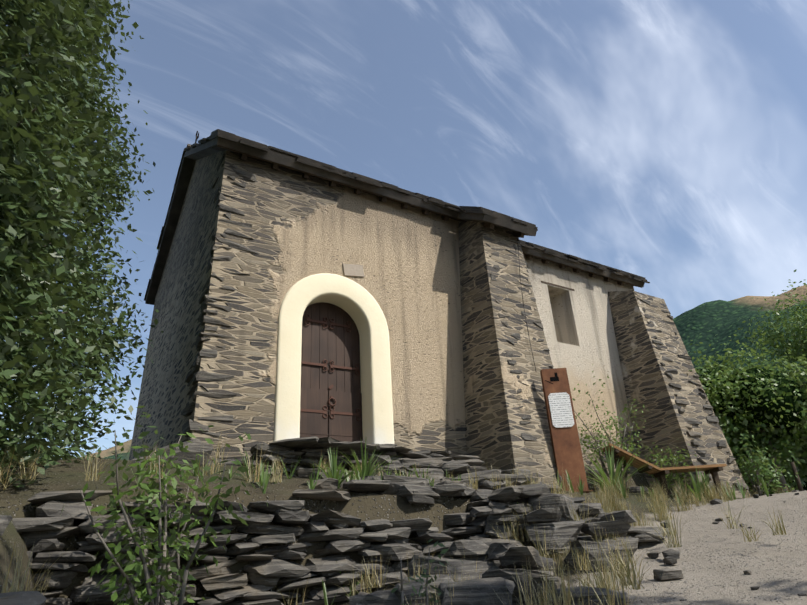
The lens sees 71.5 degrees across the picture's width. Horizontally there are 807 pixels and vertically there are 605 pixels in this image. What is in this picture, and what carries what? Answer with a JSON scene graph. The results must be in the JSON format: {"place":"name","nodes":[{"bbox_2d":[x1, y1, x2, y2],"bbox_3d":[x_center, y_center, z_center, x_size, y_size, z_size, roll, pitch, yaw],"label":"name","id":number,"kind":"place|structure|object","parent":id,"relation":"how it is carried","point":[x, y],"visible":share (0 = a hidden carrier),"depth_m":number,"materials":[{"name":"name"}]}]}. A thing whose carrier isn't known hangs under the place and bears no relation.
{"place":"outdoors","nodes":[
{"label":"outdoors","id":0,"kind":"place"},
{"bbox_2d":[78,439,131,459],"bbox_3d":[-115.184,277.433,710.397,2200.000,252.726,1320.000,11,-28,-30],"label":"hill","id":1,"kind":"structure","parent":0,"point":[107,454],"depth_m":614.46,"materials":[{"name":"beige"}]},
{"bbox_2d":[0,430,791,604],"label":"dry grass","id":2,"kind":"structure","parent":0,"point":[657,500],"depth_m":5.32,"materials":[{"name":"beige plant"}]},
{"bbox_2d":[0,458,806,604],"bbox_3d":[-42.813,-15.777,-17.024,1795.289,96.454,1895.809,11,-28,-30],"label":"ground","id":3,"kind":"structure","parent":0,"point":[714,562],"depth_m":5.47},
{"bbox_2d":[0,340,33,409],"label":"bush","id":4,"kind":"object","parent":3,"relation":"on","point":[1,407],"visible":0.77,"depth_m":4.63,"materials":[{"name":"green plant"}]},
{"bbox_2d":[0,2,110,393],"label":"oak tree","id":5,"kind":"object","parent":3,"relation":"on","point":[26,189],"depth_m":5.63,"materials":[{"name":"green plant"}]},
{"bbox_2d":[0,0,162,487],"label":"oak tree leaves","id":6,"kind":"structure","parent":3,"relation":"on","point":[34,27],"depth_m":5.87,"materials":[{"name":"green plant"}]},
{"bbox_2d":[61,406,267,604],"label":"sapling","id":7,"kind":"object","parent":3,"relation":"on","point":[136,566],"depth_m":4.13,"materials":[{"name":"green plant"}]},
{"bbox_2d":[129,150,466,461],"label":"nave walls","id":8,"kind":"structure","parent":3,"relation":"on","point":[407,258],"depth_m":10.41,"materials":[{"name":"paint"}]},
{"bbox_2d":[144,129,466,304],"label":"roof","id":9,"kind":"structure","parent":8,"relation":"on","point":[194,152],"depth_m":11.48,"materials":[{"name":"grey stone"}]},
{"bbox_2d":[273,273,393,443],"bbox_3d":[-1.248,1.070,9.784,2.140,3.320,0.470,11,-28,-30],"label":"door surround","id":10,"kind":"object","parent":8,"relation":"attached to","point":[358,303],"visible":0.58,"depth_m":9.75,"materials":[{"name":"beige paint"}]},
{"bbox_2d":[300,302,362,441],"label":"door leaves","id":11,"kind":"object","parent":10,"relation":"in","point":[339,345],"visible":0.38,"depth_m":9.87,"materials":[{"name":"brown wood"}]},
{"bbox_2d":[300,314,360,440],"bbox_3d":[-1.302,1.371,9.773,1.236,2.411,0.042,11,-28,-30],"label":"door ironwork","id":12,"kind":"object","parent":11,"relation":"attached to","point":[333,366],"depth_m":9.84,"materials":[{"name":"black metal"}]},
{"bbox_2d":[342,263,363,276],"bbox_3d":[-0.943,-0.604,10.548,0.449,0.296,0.030,11,-28,-30],"label":"stone tablet","id":13,"kind":"object","parent":8,"relation":"attached to","point":[354,270],"visible":1,"depth_m":10.53,"materials":[{"name":"beige stone"}]},
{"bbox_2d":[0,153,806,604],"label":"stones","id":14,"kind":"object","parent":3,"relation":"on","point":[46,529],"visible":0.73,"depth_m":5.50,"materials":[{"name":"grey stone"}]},
{"bbox_2d":[391,539,462,604],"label":"sapling","id":15,"kind":"object","parent":3,"relation":"on","point":[425,575],"depth_m":2.94,"materials":[{"name":"green plant"}]},
{"bbox_2d":[131,440,768,604],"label":"strap plants","id":16,"kind":"object","parent":3,"relation":"on","point":[364,471],"visible":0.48,"depth_m":6.98,"materials":[{"name":"green plant"}]},
{"bbox_2d":[458,221,556,484],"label":"buttress","id":17,"kind":"structure","parent":3,"relation":"on","point":[494,414],"depth_m":10.62,"materials":[{"name":"stone"}]},
{"bbox_2d":[457,206,537,237],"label":"buttress roof","id":18,"kind":"structure","parent":17,"relation":"on","point":[495,218],"depth_m":11.90,"materials":[{"name":"grey stone"}]},
{"bbox_2d":[517,237,535,369],"bbox_3d":[2.466,-0.067,11.395,0.064,3.222,0.538,-12,-26,18],"label":"cable","id":19,"kind":"object","parent":17,"relation":"attached to","point":[523,305],"visible":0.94,"depth_m":11.21,"materials":[{"name":"metal"}]},
{"bbox_2d":[540,368,592,492],"bbox_3d":[2.825,2.290,9.863,0.560,2.320,0.250,-3,-24,-1],"label":"info panel","id":20,"kind":"object","parent":3,"relation":"on","point":[565,442],"visible":0.9,"depth_m":9.85,"materials":[{"name":"brown metal"}]},
{"bbox_2d":[523,254,639,473],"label":"chancel walls","id":21,"kind":"structure","parent":3,"relation":"on","point":[578,330],"depth_m":13.59,"materials":[{"name":"paint"}]},
{"bbox_2d":[541,281,574,290],"bbox_3d":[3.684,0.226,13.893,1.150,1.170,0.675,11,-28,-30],"label":"window lintel","id":22,"kind":"structure","parent":21,"relation":"attached to","point":[557,285],"depth_m":13.86,"materials":[{"name":"grey stone"}]},
{"bbox_2d":[519,240,649,287],"bbox_3d":[2.643,-0.683,17.560,5.461,2.697,7.483,11,-28,-30],"label":"roof","id":23,"kind":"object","parent":21,"relation":"on","point":[569,260],"depth_m":14.31,"materials":[{"name":"grey stone"}]},
{"bbox_2d":[571,364,648,492],"bbox_3d":[4.145,2.642,11.492,1.976,2.468,1.504,11,-28,-30],"label":"shrub","id":24,"kind":"object","parent":3,"relation":"on","point":[601,435],"depth_m":11.46,"materials":[{"name":"green plant"}]},
{"bbox_2d":[602,443,726,498],"bbox_3d":[5.121,3.349,10.966,2.110,1.209,0.625,-4,-24,2],"label":"bench","id":25,"kind":"object","parent":3,"relation":"on","point":[660,473],"visible":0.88,"depth_m":10.87,"materials":[{"name":"brown wood"}]},
{"bbox_2d":[639,443,695,492],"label":"shrub leaves","id":26,"kind":"object","parent":3,"relation":"on","point":[676,462],"visible":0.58,"depth_m":11.40,"materials":[{"name":"green plant"}]},
{"bbox_2d":[651,447,683,494],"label":"shrub stems","id":27,"kind":"object","parent":3,"relation":"on","point":[670,487],"visible":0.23,"depth_m":11.35,"materials":[{"name":"brown plant"}]},
{"bbox_2d":[608,291,750,497],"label":"buttress","id":28,"kind":"structure","parent":3,"relation":"on","point":[646,380],"depth_m":13.16,"materials":[{"name":"stone"}]},
{"bbox_2d":[688,332,806,492],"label":"hedge","id":29,"kind":"object","parent":3,"relation":"on","point":[729,372],"depth_m":14.01,"materials":[{"name":"green plant"}]},
{"bbox_2d":[703,387,806,494],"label":"bush","id":30,"kind":"object","parent":3,"relation":"on","point":[785,455],"depth_m":14.16,"materials":[{"name":"green plant"}]},
{"bbox_2d":[730,428,799,495],"bbox_3d":[8.156,3.784,13.020,1.495,1.617,1.715,11,-28,-30],"label":"bush","id":31,"kind":"object","parent":3,"relation":"on","point":[762,472],"depth_m":12.71,"materials":[{"name":"green plant"}]},
{"bbox_2d":[733,269,806,378],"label":"tree","id":32,"kind":"object","parent":3,"relation":"on","point":[772,337],"visible":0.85,"depth_m":16.46,"materials":[{"name":"green plant"}]},
{"bbox_2d":[790,462,802,490],"bbox_3d":[9.168,4.190,12.998,0.095,0.952,0.106,-19,-29,31],"label":"path post","id":33,"kind":"object","parent":3,"relation":"on","point":[798,481],"visible":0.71,"depth_m":13.03,"materials":[{"name":"grey wood"}]},
{"bbox_2d":[787,475,806,490],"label":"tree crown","id":34,"kind":"object","parent":3,"relation":"on","point":[804,487],"depth_m":18.89},
{"bbox_2d":[0,0,806,458],"label":"sky","id":35,"kind":"structure","parent":0,"point":[663,142],"materials":[{"name":"blue"}]},
{"bbox_2d":[673,285,806,383],"bbox_3d":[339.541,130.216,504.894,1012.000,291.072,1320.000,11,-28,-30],"label":"hill","id":36,"kind":"structure","parent":0,"point":[705,323],"depth_m":485.05,"materials":[{"name":"green plant"}]}
]}

